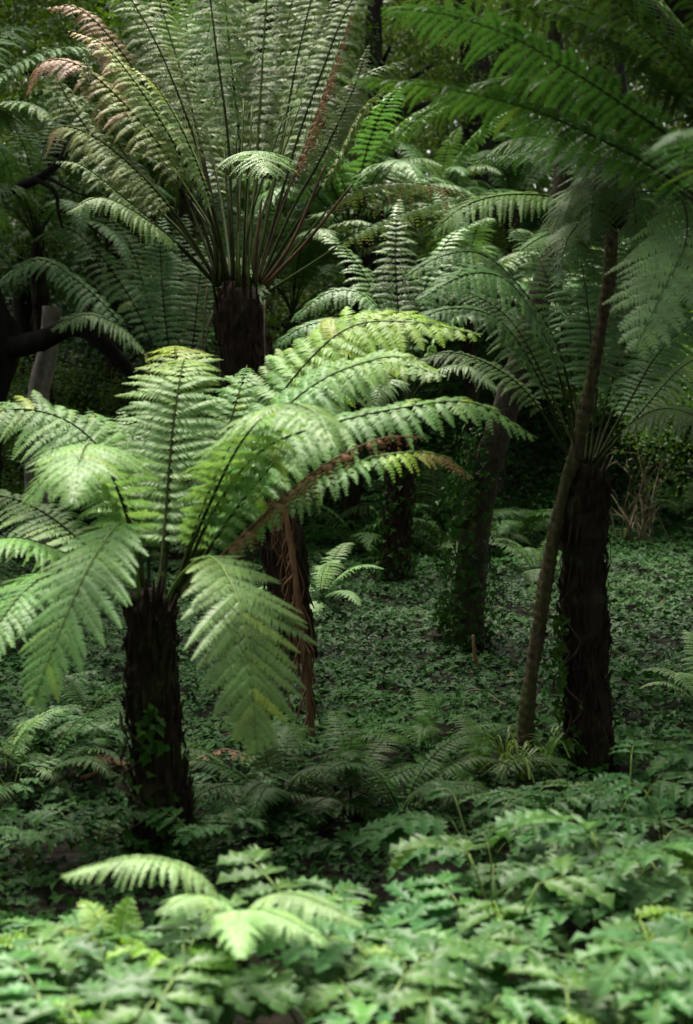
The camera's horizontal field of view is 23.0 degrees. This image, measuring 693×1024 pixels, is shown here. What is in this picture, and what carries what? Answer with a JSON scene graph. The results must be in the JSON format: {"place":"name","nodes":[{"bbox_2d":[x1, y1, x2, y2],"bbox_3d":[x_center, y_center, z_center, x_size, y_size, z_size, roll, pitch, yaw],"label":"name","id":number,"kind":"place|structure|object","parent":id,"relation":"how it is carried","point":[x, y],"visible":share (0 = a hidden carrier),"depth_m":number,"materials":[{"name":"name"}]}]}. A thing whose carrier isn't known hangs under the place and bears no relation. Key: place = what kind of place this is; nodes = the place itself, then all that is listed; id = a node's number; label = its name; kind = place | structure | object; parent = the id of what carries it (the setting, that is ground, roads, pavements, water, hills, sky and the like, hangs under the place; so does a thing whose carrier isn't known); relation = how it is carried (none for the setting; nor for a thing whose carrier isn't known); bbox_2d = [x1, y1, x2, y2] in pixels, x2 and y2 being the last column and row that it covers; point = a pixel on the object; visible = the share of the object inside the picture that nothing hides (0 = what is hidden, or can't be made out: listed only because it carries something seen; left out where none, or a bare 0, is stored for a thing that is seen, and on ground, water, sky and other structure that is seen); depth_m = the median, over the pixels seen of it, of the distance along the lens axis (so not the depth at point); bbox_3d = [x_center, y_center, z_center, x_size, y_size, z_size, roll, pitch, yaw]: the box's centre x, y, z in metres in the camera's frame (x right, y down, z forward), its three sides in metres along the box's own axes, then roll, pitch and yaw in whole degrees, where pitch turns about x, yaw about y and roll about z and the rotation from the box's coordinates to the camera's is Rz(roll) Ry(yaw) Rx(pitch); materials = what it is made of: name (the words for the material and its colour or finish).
{"place":"outdoors","nodes":[
{"label":"outdoors","id":0,"kind":"place"},
{"bbox_2d":[0,202,692,1023],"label":"ground","id":1,"kind":"structure","parent":0,"point":[324,832],"depth_m":10.30,"materials":[{"name":"plant"}]},
{"bbox_2d":[0,755,68,807],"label":"fern","id":2,"kind":"object","parent":1,"relation":"on","point":[26,780],"visible":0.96,"depth_m":8.93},
{"bbox_2d":[0,708,70,794],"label":"ground fern","id":3,"kind":"object","parent":1,"relation":"on","point":[17,743],"visible":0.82,"depth_m":9.28,"materials":[{"name":"green plant"}]},
{"bbox_2d":[0,819,72,872],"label":"lobed leaf plant","id":4,"kind":"object","parent":1,"relation":"on","point":[34,840],"visible":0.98,"depth_m":7.82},
{"bbox_2d":[23,306,61,555],"bbox_3d":[-3.206,-0.802,17.992,0.467,2.727,0.315,-7,10,-44],"label":"broken tree","id":5,"kind":"object","parent":1,"relation":"on","point":[43,369],"visible":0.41,"depth_m":17.83,"materials":[{"name":"brown plant"}]},
{"bbox_2d":[6,704,86,752],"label":"fern","id":6,"kind":"object","parent":1,"relation":"on","point":[78,710],"visible":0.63,"depth_m":9.83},
{"bbox_2d":[0,192,110,317],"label":"tree fern","id":7,"kind":"object","parent":1,"relation":"on","point":[16,288],"visible":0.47,"depth_m":20.05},
{"bbox_2d":[0,922,114,1023],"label":"lobed leaf plant","id":8,"kind":"object","parent":1,"relation":"on","point":[57,954],"visible":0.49,"depth_m":5.54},
{"bbox_2d":[1,343,117,519],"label":"shrub","id":9,"kind":"object","parent":1,"relation":"on","point":[11,447],"visible":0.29,"depth_m":18.46,"materials":[{"name":"green plant"}]},
{"bbox_2d":[0,26,120,189],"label":"tree fern","id":10,"kind":"object","parent":1,"relation":"on","point":[22,107],"visible":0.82,"depth_m":13.87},
{"bbox_2d":[0,705,124,803],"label":"ground fern","id":11,"kind":"object","parent":1,"relation":"on","point":[74,760],"visible":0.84,"depth_m":9.12,"materials":[{"name":"green plant"}]},
{"bbox_2d":[0,908,126,995],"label":"lobed leaf plant","id":12,"kind":"object","parent":1,"relation":"on","point":[70,921],"visible":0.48,"depth_m":6.23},
{"bbox_2d":[7,674,125,738],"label":"ground fern","id":13,"kind":"object","parent":1,"relation":"on","point":[75,688],"visible":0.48,"depth_m":10.34,"materials":[{"name":"green plant"}]},
{"bbox_2d":[0,100,174,540],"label":"tree fern","id":14,"kind":"object","parent":1,"relation":"on","point":[40,292],"visible":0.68,"depth_m":17.89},
{"bbox_2d":[0,945,181,1023],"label":"lobed leaf plant","id":15,"kind":"object","parent":1,"relation":"on","point":[8,970],"visible":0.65,"depth_m":5.32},
{"bbox_2d":[51,715,130,759],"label":"fern","id":16,"kind":"object","parent":1,"relation":"on","point":[107,728],"visible":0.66,"depth_m":9.49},
{"bbox_2d":[24,802,161,869],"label":"lobed leaf plant","id":17,"kind":"object","parent":1,"relation":"on","point":[123,818],"visible":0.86,"depth_m":7.95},
{"bbox_2d":[52,897,142,949],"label":"ground fern","id":18,"kind":"object","parent":1,"relation":"on","point":[119,924],"visible":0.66,"depth_m":6.00,"materials":[{"name":"green plant"}]},
{"bbox_2d":[0,0,214,497],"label":"limbed tree","id":19,"kind":"object","parent":1,"relation":"on","point":[15,346],"visible":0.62,"depth_m":17.18,"materials":[{"name":"brown plant"}]},
{"bbox_2d":[1,0,216,329],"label":"tree fern","id":20,"kind":"object","parent":1,"relation":"on","point":[91,277],"visible":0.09,"depth_m":22.25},
{"bbox_2d":[2,316,225,462],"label":"shrub","id":21,"kind":"object","parent":1,"relation":"on","point":[115,401],"visible":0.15,"depth_m":19.83,"materials":[{"name":"green plant"}]},
{"bbox_2d":[0,949,229,1023],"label":"lobed leaf plant","id":22,"kind":"object","parent":1,"relation":"on","point":[210,958],"visible":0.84,"depth_m":5.23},
{"bbox_2d":[0,927,229,993],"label":"lobed leaf plant","id":23,"kind":"object","parent":1,"relation":"on","point":[81,961],"visible":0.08,"depth_m":6.03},
{"bbox_2d":[0,24,244,383],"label":"tree fern","id":24,"kind":"object","parent":1,"relation":"on","point":[114,307],"visible":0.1,"depth_m":20.56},
{"bbox_2d":[0,944,278,1023],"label":"lobed leaf plant","id":25,"kind":"object","parent":1,"relation":"on","point":[46,999],"visible":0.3,"depth_m":5.41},
{"bbox_2d":[0,215,283,572],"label":"tree fern","id":26,"kind":"object","parent":1,"relation":"on","point":[178,310],"visible":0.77,"depth_m":17.23,"materials":[{"name":"plant"}]},
{"bbox_2d":[76,909,243,1023],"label":"lobed leaf plant","id":27,"kind":"object","parent":1,"relation":"on","point":[119,958],"visible":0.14,"depth_m":5.87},
{"bbox_2d":[0,0,320,378],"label":"leafy tree","id":28,"kind":"object","parent":1,"relation":"on","point":[22,310],"visible":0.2,"depth_m":20.35,"materials":[{"name":"green plant"}]},
{"bbox_2d":[0,0,321,256],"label":"leafy tree","id":29,"kind":"object","parent":1,"relation":"on","point":[173,204],"visible":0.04,"depth_m":26.28,"materials":[{"name":"green plant"}]},
{"bbox_2d":[66,962,317,1023],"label":"lobed leaf plant","id":30,"kind":"object","parent":1,"relation":"on","point":[263,995],"visible":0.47,"depth_m":5.29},
{"bbox_2d":[36,0,348,416],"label":"tree fern","id":31,"kind":"object","parent":1,"relation":"on","point":[183,207],"visible":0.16,"depth_m":19.31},
{"bbox_2d":[142,805,269,874],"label":"lobed leaf plant","id":32,"kind":"object","parent":1,"relation":"on","point":[197,833],"visible":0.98,"depth_m":7.86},
{"bbox_2d":[51,893,375,1023],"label":"lobed leaf plant","id":33,"kind":"object","parent":1,"relation":"on","point":[129,983],"visible":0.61,"depth_m":5.52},
{"bbox_2d":[61,854,365,969],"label":"ground fern","id":34,"kind":"object","parent":1,"relation":"on","point":[247,921],"visible":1,"depth_m":5.55,"materials":[{"name":"green plant"}]},
{"bbox_2d":[101,203,344,331],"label":"shrub","id":35,"kind":"object","parent":1,"relation":"on","point":[175,285],"visible":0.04,"depth_m":23.22,"materials":[{"name":"green plant"}]},
{"bbox_2d":[187,766,293,831],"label":"lobed leaf plant","id":36,"kind":"object","parent":1,"relation":"on","point":[241,810],"visible":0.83,"depth_m":8.36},
{"bbox_2d":[181,716,328,825],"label":"ground fern","id":37,"kind":"object","parent":1,"relation":"on","point":[199,750],"visible":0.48,"depth_m":9.09,"materials":[{"name":"green plant"}]},
{"bbox_2d":[25,0,485,663],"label":"tree fern","id":38,"kind":"object","parent":1,"relation":"on","point":[237,318],"visible":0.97,"depth_m":12.80,"materials":[{"name":"green plant"}]},
{"bbox_2d":[0,306,536,874],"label":"tree fern","id":39,"kind":"object","parent":1,"relation":"on","point":[246,464],"visible":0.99,"depth_m":7.99,"materials":[{"name":"green plant"}]},
{"bbox_2d":[117,703,199,875],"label":"ivy vine","id":40,"kind":"object","parent":39,"relation":"attached to","point":[151,713],"visible":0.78,"depth_m":7.93,"materials":[{"name":"green plant"}]},
{"bbox_2d":[155,925,398,1023],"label":"lobed leaf plant","id":41,"kind":"object","parent":1,"relation":"on","point":[229,1013],"visible":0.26,"depth_m":5.71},
{"bbox_2d":[181,707,385,824],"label":"ground fern","id":42,"kind":"object","parent":1,"relation":"on","point":[257,790],"visible":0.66,"depth_m":8.59,"materials":[{"name":"green plant"}]},
{"bbox_2d":[195,0,378,328],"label":"tree fern","id":43,"kind":"object","parent":1,"relation":"on","point":[260,50],"visible":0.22,"depth_m":22.70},
{"bbox_2d":[265,485,323,750],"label":"dead stem","id":44,"kind":"object","parent":1,"relation":"on","point":[302,645],"visible":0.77,"depth_m":9.92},
{"bbox_2d":[173,273,416,389],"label":"shrub","id":45,"kind":"object","parent":1,"relation":"on","point":[276,314],"visible":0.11,"depth_m":20.70,"materials":[{"name":"green plant"}]},
{"bbox_2d":[136,844,460,1023],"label":"lobed leaf plant","id":46,"kind":"object","parent":1,"relation":"on","point":[319,997],"visible":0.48,"depth_m":6.05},
{"bbox_2d":[186,166,420,527],"bbox_3d":[-0.490,-1.690,18.601,2.632,4.057,2.920,0,7,0],"label":"tree fern","id":47,"kind":"object","parent":1,"relation":"on","point":[309,272],"visible":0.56,"depth_m":18.33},
{"bbox_2d":[250,542,383,625],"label":"ground fern","id":48,"kind":"object","parent":1,"relation":"on","point":[323,570],"visible":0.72,"depth_m":14.50,"materials":[{"name":"green plant"}]},
{"bbox_2d":[196,87,481,522],"bbox_3d":[-0.071,-2.224,19.127,3.187,4.733,3.400,0,7,0],"label":"tree fern","id":49,"kind":"object","parent":1,"relation":"on","point":[339,187],"visible":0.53,"depth_m":18.67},
{"bbox_2d":[0,179,692,970],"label":"ivy carpet","id":50,"kind":"object","parent":1,"relation":"on","point":[364,619],"visible":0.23,"depth_m":12.35,"materials":[{"name":"green plant"}]},
{"bbox_2d":[2,0,692,193],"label":"woods","id":51,"kind":"object","parent":1,"relation":"on","point":[546,187],"depth_m":37.25,"materials":[{"name":"green plant"}]},
{"bbox_2d":[222,869,481,977],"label":"lobed leaf plant","id":52,"kind":"object","parent":1,"relation":"on","point":[468,880],"visible":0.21,"depth_m":6.59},
{"bbox_2d":[172,0,542,213],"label":"leafy tree","id":53,"kind":"object","parent":1,"relation":"on","point":[348,51],"visible":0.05,"depth_m":28.03,"materials":[{"name":"green plant"}]},
{"bbox_2d":[244,710,478,852],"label":"ground fern","id":54,"kind":"object","parent":1,"relation":"on","point":[354,753],"visible":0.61,"depth_m":8.77,"materials":[{"name":"green plant"}]},
{"bbox_2d":[281,131,447,286],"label":"tree fern","id":55,"kind":"object","parent":1,"relation":"on","point":[368,259],"visible":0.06,"depth_m":23.99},
{"bbox_2d":[298,501,438,563],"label":"ground fern","id":56,"kind":"object","parent":1,"relation":"on","point":[366,537],"visible":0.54,"depth_m":17.57,"materials":[{"name":"green plant"}]},
{"bbox_2d":[257,0,504,300],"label":"leafy tree","id":57,"kind":"object","parent":1,"relation":"on","point":[374,41],"visible":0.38,"depth_m":23.38,"materials":[{"name":"green plant"}]},
{"bbox_2d":[272,197,497,584],"bbox_3d":[0.373,-1.065,15.964,2.112,3.850,2.268,0,7,0],"label":"tree fern","id":58,"kind":"object","parent":1,"relation":"on","point":[400,522],"visible":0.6,"depth_m":15.89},
{"bbox_2d":[364,464,430,595],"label":"ivy vine","id":59,"kind":"object","parent":58,"relation":"attached to","point":[404,550],"visible":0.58,"depth_m":15.84,"materials":[{"name":"green plant"}]},
{"bbox_2d":[265,887,527,1016],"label":"lobed leaf plant","id":60,"kind":"object","parent":1,"relation":"on","point":[352,909],"visible":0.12,"depth_m":6.12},
{"bbox_2d":[291,733,508,871],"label":"ground fern","id":61,"kind":"object","parent":1,"relation":"on","point":[359,765],"visible":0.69,"depth_m":8.56,"materials":[{"name":"green plant"}]},
{"bbox_2d":[246,915,562,1023],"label":"lobed leaf plant","id":62,"kind":"object","parent":1,"relation":"on","point":[407,994],"visible":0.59,"depth_m":5.52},
{"bbox_2d":[281,914,576,1023],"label":"lobed leaf plant","id":63,"kind":"object","parent":1,"relation":"on","point":[557,939],"visible":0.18,"depth_m":6.02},
{"bbox_2d":[337,455,529,541],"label":"ground fern","id":64,"kind":"object","parent":1,"relation":"on","point":[436,507],"visible":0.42,"depth_m":18.76,"materials":[{"name":"green plant"}]},
{"bbox_2d":[329,109,538,372],"bbox_3d":[1.096,-3.291,21.148,2.672,3.315,2.587,0,7,0],"label":"tree fern","id":65,"kind":"object","parent":1,"relation":"on","point":[453,170],"visible":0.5,"depth_m":20.89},
{"bbox_2d":[352,688,516,751],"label":"ground fern","id":66,"kind":"object","parent":1,"relation":"on","point":[426,729],"visible":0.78,"depth_m":9.59,"materials":[{"name":"green plant"}]},
{"bbox_2d":[304,964,580,1023],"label":"lobed leaf plant","id":67,"kind":"object","parent":1,"relation":"on","point":[360,1011],"visible":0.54,"depth_m":5.25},
{"bbox_2d":[294,172,602,324],"bbox_3d":[1.831,-3.580,23.725,4.110,2.414,4.331,4,8,27],"label":"shrub","id":68,"kind":"object","parent":1,"relation":"on","point":[427,241],"visible":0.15,"depth_m":23.07,"materials":[{"name":"green plant"}]},
{"bbox_2d":[357,493,545,561],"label":"ground fern","id":69,"kind":"object","parent":1,"relation":"on","point":[495,512],"visible":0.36,"depth_m":17.67,"materials":[{"name":"green plant"}]},
{"bbox_2d":[362,932,542,1023],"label":"lobed leaf plant","id":70,"kind":"object","parent":1,"relation":"on","point":[443,968],"visible":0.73,"depth_m":5.36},
{"bbox_2d":[351,780,581,899],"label":"lobed leaf plant","id":71,"kind":"object","parent":1,"relation":"on","point":[376,834],"visible":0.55,"depth_m":7.51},
{"bbox_2d":[348,190,597,513],"bbox_3d":[1.235,-1.713,18.946,2.662,3.876,2.447,7,10,44],"label":"tree fern","id":72,"kind":"object","parent":1,"relation":"on","point":[469,389],"visible":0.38,"depth_m":18.81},
{"bbox_2d":[454,0,494,288],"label":"dark tree","id":73,"kind":"object","parent":1,"relation":"on","point":[484,66],"visible":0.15,"depth_m":24.42,"materials":[{"name":"brown plant"}]},
{"bbox_2d":[374,833,602,972],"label":"lobed leaf plant","id":74,"kind":"object","parent":1,"relation":"on","point":[480,909],"visible":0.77,"depth_m":6.29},
{"bbox_2d":[428,490,552,550],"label":"ground fern","id":75,"kind":"object","parent":1,"relation":"on","point":[534,523],"visible":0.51,"depth_m":17.71,"materials":[{"name":"green plant"}]},
{"bbox_2d":[403,713,578,813],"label":"ground fern","id":76,"kind":"object","parent":1,"relation":"on","point":[479,746],"visible":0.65,"depth_m":8.99,"materials":[{"name":"green plant"}]},
{"bbox_2d":[406,103,579,309],"bbox_3d":[2.215,-3.985,23.142,2.327,2.924,2.802,7,10,44],"label":"tree fern","id":77,"kind":"object","parent":1,"relation":"on","point":[508,179],"visible":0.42,"depth_m":22.94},
{"bbox_2d":[366,853,632,1023],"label":"lobed leaf plant","id":78,"kind":"object","parent":1,"relation":"on","point":[493,982],"visible":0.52,"depth_m":6.08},
{"bbox_2d":[381,827,618,925],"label":"lobed leaf plant","id":79,"kind":"object","parent":1,"relation":"on","point":[492,887],"visible":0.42,"depth_m":6.92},
{"bbox_2d":[337,0,683,222],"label":"leafy tree","id":80,"kind":"object","parent":1,"relation":"on","point":[542,188],"visible":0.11,"depth_m":26.72,"materials":[{"name":"green plant"}]},
{"bbox_2d":[452,1,573,654],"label":"slender tree","id":81,"kind":"object","parent":1,"relation":"on","point":[500,431],"visible":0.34,"depth_m":12.76,"materials":[{"name":"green plant"}]},
{"bbox_2d":[424,423,509,658],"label":"ivy vine","id":82,"kind":"object","parent":81,"relation":"attached to","point":[456,534],"visible":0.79,"depth_m":12.70,"materials":[{"name":"green plant"}]},
{"bbox_2d":[350,0,692,212],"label":"tree fern","id":83,"kind":"object","parent":1,"relation":"on","point":[668,83],"visible":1,"depth_m":7.45,"materials":[{"name":"green plant"}]},
{"bbox_2d":[480,739,565,787],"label":"grass tuft","id":84,"kind":"object","parent":1,"relation":"on","point":[522,774],"visible":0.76,"depth_m":9.02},
{"bbox_2d":[489,537,561,585],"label":"ground fern","id":85,"kind":"object","parent":1,"relation":"on","point":[519,550],"visible":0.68,"depth_m":16.04,"materials":[{"name":"green plant"}]},
{"bbox_2d":[458,779,604,857],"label":"lobed leaf plant","id":86,"kind":"object","parent":1,"relation":"on","point":[585,796],"visible":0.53,"depth_m":8.02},
{"bbox_2d":[422,936,644,1023],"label":"lobed leaf plant","id":87,"kind":"object","parent":1,"relation":"on","point":[510,958],"visible":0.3,"depth_m":5.56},
{"bbox_2d":[423,206,659,372],"bbox_3d":[2.425,-2.699,20.951,2.836,2.279,3.018,3,7,22],"label":"tree fern","id":88,"kind":"object","parent":1,"relation":"on","point":[512,272],"visible":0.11,"depth_m":20.62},
{"bbox_2d":[399,227,692,779],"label":"tree fern","id":89,"kind":"object","parent":1,"relation":"on","point":[583,600],"visible":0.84,"depth_m":9.39,"materials":[{"name":"green plant"}]},
{"bbox_2d":[543,614,592,779],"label":"ivy vine","id":90,"kind":"object","parent":89,"relation":"attached to","point":[562,672],"visible":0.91,"depth_m":9.33,"materials":[{"name":"green plant"}]},
{"bbox_2d":[471,812,650,872],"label":"lobed leaf plant","id":91,"kind":"object","parent":1,"relation":"on","point":[518,830],"visible":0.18,"depth_m":7.31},
{"bbox_2d":[431,135,692,773],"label":"tree fern","id":92,"kind":"object","parent":1,"relation":"on","point":[612,214],"visible":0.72,"depth_m":9.02,"materials":[{"name":"green plant"}]},
{"bbox_2d":[445,0,692,235],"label":"leafy tree","id":93,"kind":"object","parent":1,"relation":"on","point":[495,56],"visible":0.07,"depth_m":25.74,"materials":[{"name":"green plant"}]},
{"bbox_2d":[498,960,680,1023],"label":"lobed leaf plant","id":94,"kind":"object","parent":1,"relation":"on","point":[547,977],"visible":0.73,"depth_m":5.32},
{"bbox_2d":[487,805,692,967],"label":"lobed leaf plant","id":95,"kind":"object","parent":1,"relation":"on","point":[519,817],"visible":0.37,"depth_m":6.46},
{"bbox_2d":[489,862,692,1023],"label":"lobed leaf plant","id":96,"kind":"object","parent":1,"relation":"on","point":[666,931],"visible":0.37,"depth_m":5.97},
{"bbox_2d":[507,817,692,915],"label":"lobed leaf plant","id":97,"kind":"object","parent":1,"relation":"on","point":[523,838],"visible":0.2,"depth_m":7.07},
{"bbox_2d":[527,911,692,1023],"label":"lobed leaf plant","id":98,"kind":"object","parent":1,"relation":"on","point":[609,971],"visible":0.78,"depth_m":5.23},
{"bbox_2d":[531,317,692,458],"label":"shrub","id":99,"kind":"object","parent":1,"relation":"on","point":[600,405],"visible":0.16,"depth_m":20.01,"materials":[{"name":"green plant"}]},
{"bbox_2d":[559,737,692,845],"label":"lobed leaf plant","id":100,"kind":"object","parent":1,"relation":"on","point":[660,788],"visible":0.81,"depth_m":7.93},
{"bbox_2d":[563,831,692,950],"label":"lobed leaf plant","id":101,"kind":"object","parent":1,"relation":"on","point":[682,896],"visible":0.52,"depth_m":6.31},
{"bbox_2d":[565,274,692,507],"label":"shrub","id":102,"kind":"object","parent":1,"relation":"on","point":[655,440],"visible":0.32,"depth_m":18.70,"materials":[{"name":"green plant"}]},
{"bbox_2d":[583,417,682,549],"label":"twig bush","id":103,"kind":"object","parent":1,"relation":"on","point":[640,529],"visible":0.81,"depth_m":18.48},
{"bbox_2d":[575,0,692,230],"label":"leafy tree","id":104,"kind":"object","parent":1,"relation":"on","point":[631,88],"visible":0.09,"depth_m":25.10,"materials":[{"name":"green plant"}]},
{"bbox_2d":[589,772,690,896],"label":"lobed leaf plant","id":105,"kind":"object","parent":1,"relation":"on","point":[628,824],"visible":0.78,"depth_m":7.57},
{"bbox_2d":[595,841,692,959],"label":"lobed leaf plant","id":106,"kind":"object","parent":1,"relation":"on","point":[670,862],"visible":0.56,"depth_m":6.21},
{"bbox_2d":[640,629,692,698],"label":"ground fern","id":107,"kind":"object","parent":1,"relation":"on","point":[677,679],"visible":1,"depth_m":10.78,"materials":[{"name":"green plant"}]},
{"bbox_2d":[646,727,692,812],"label":"lobed leaf plant","id":108,"kind":"object","parent":1,"relation":"on","point":[668,760],"visible":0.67,"depth_m":8.23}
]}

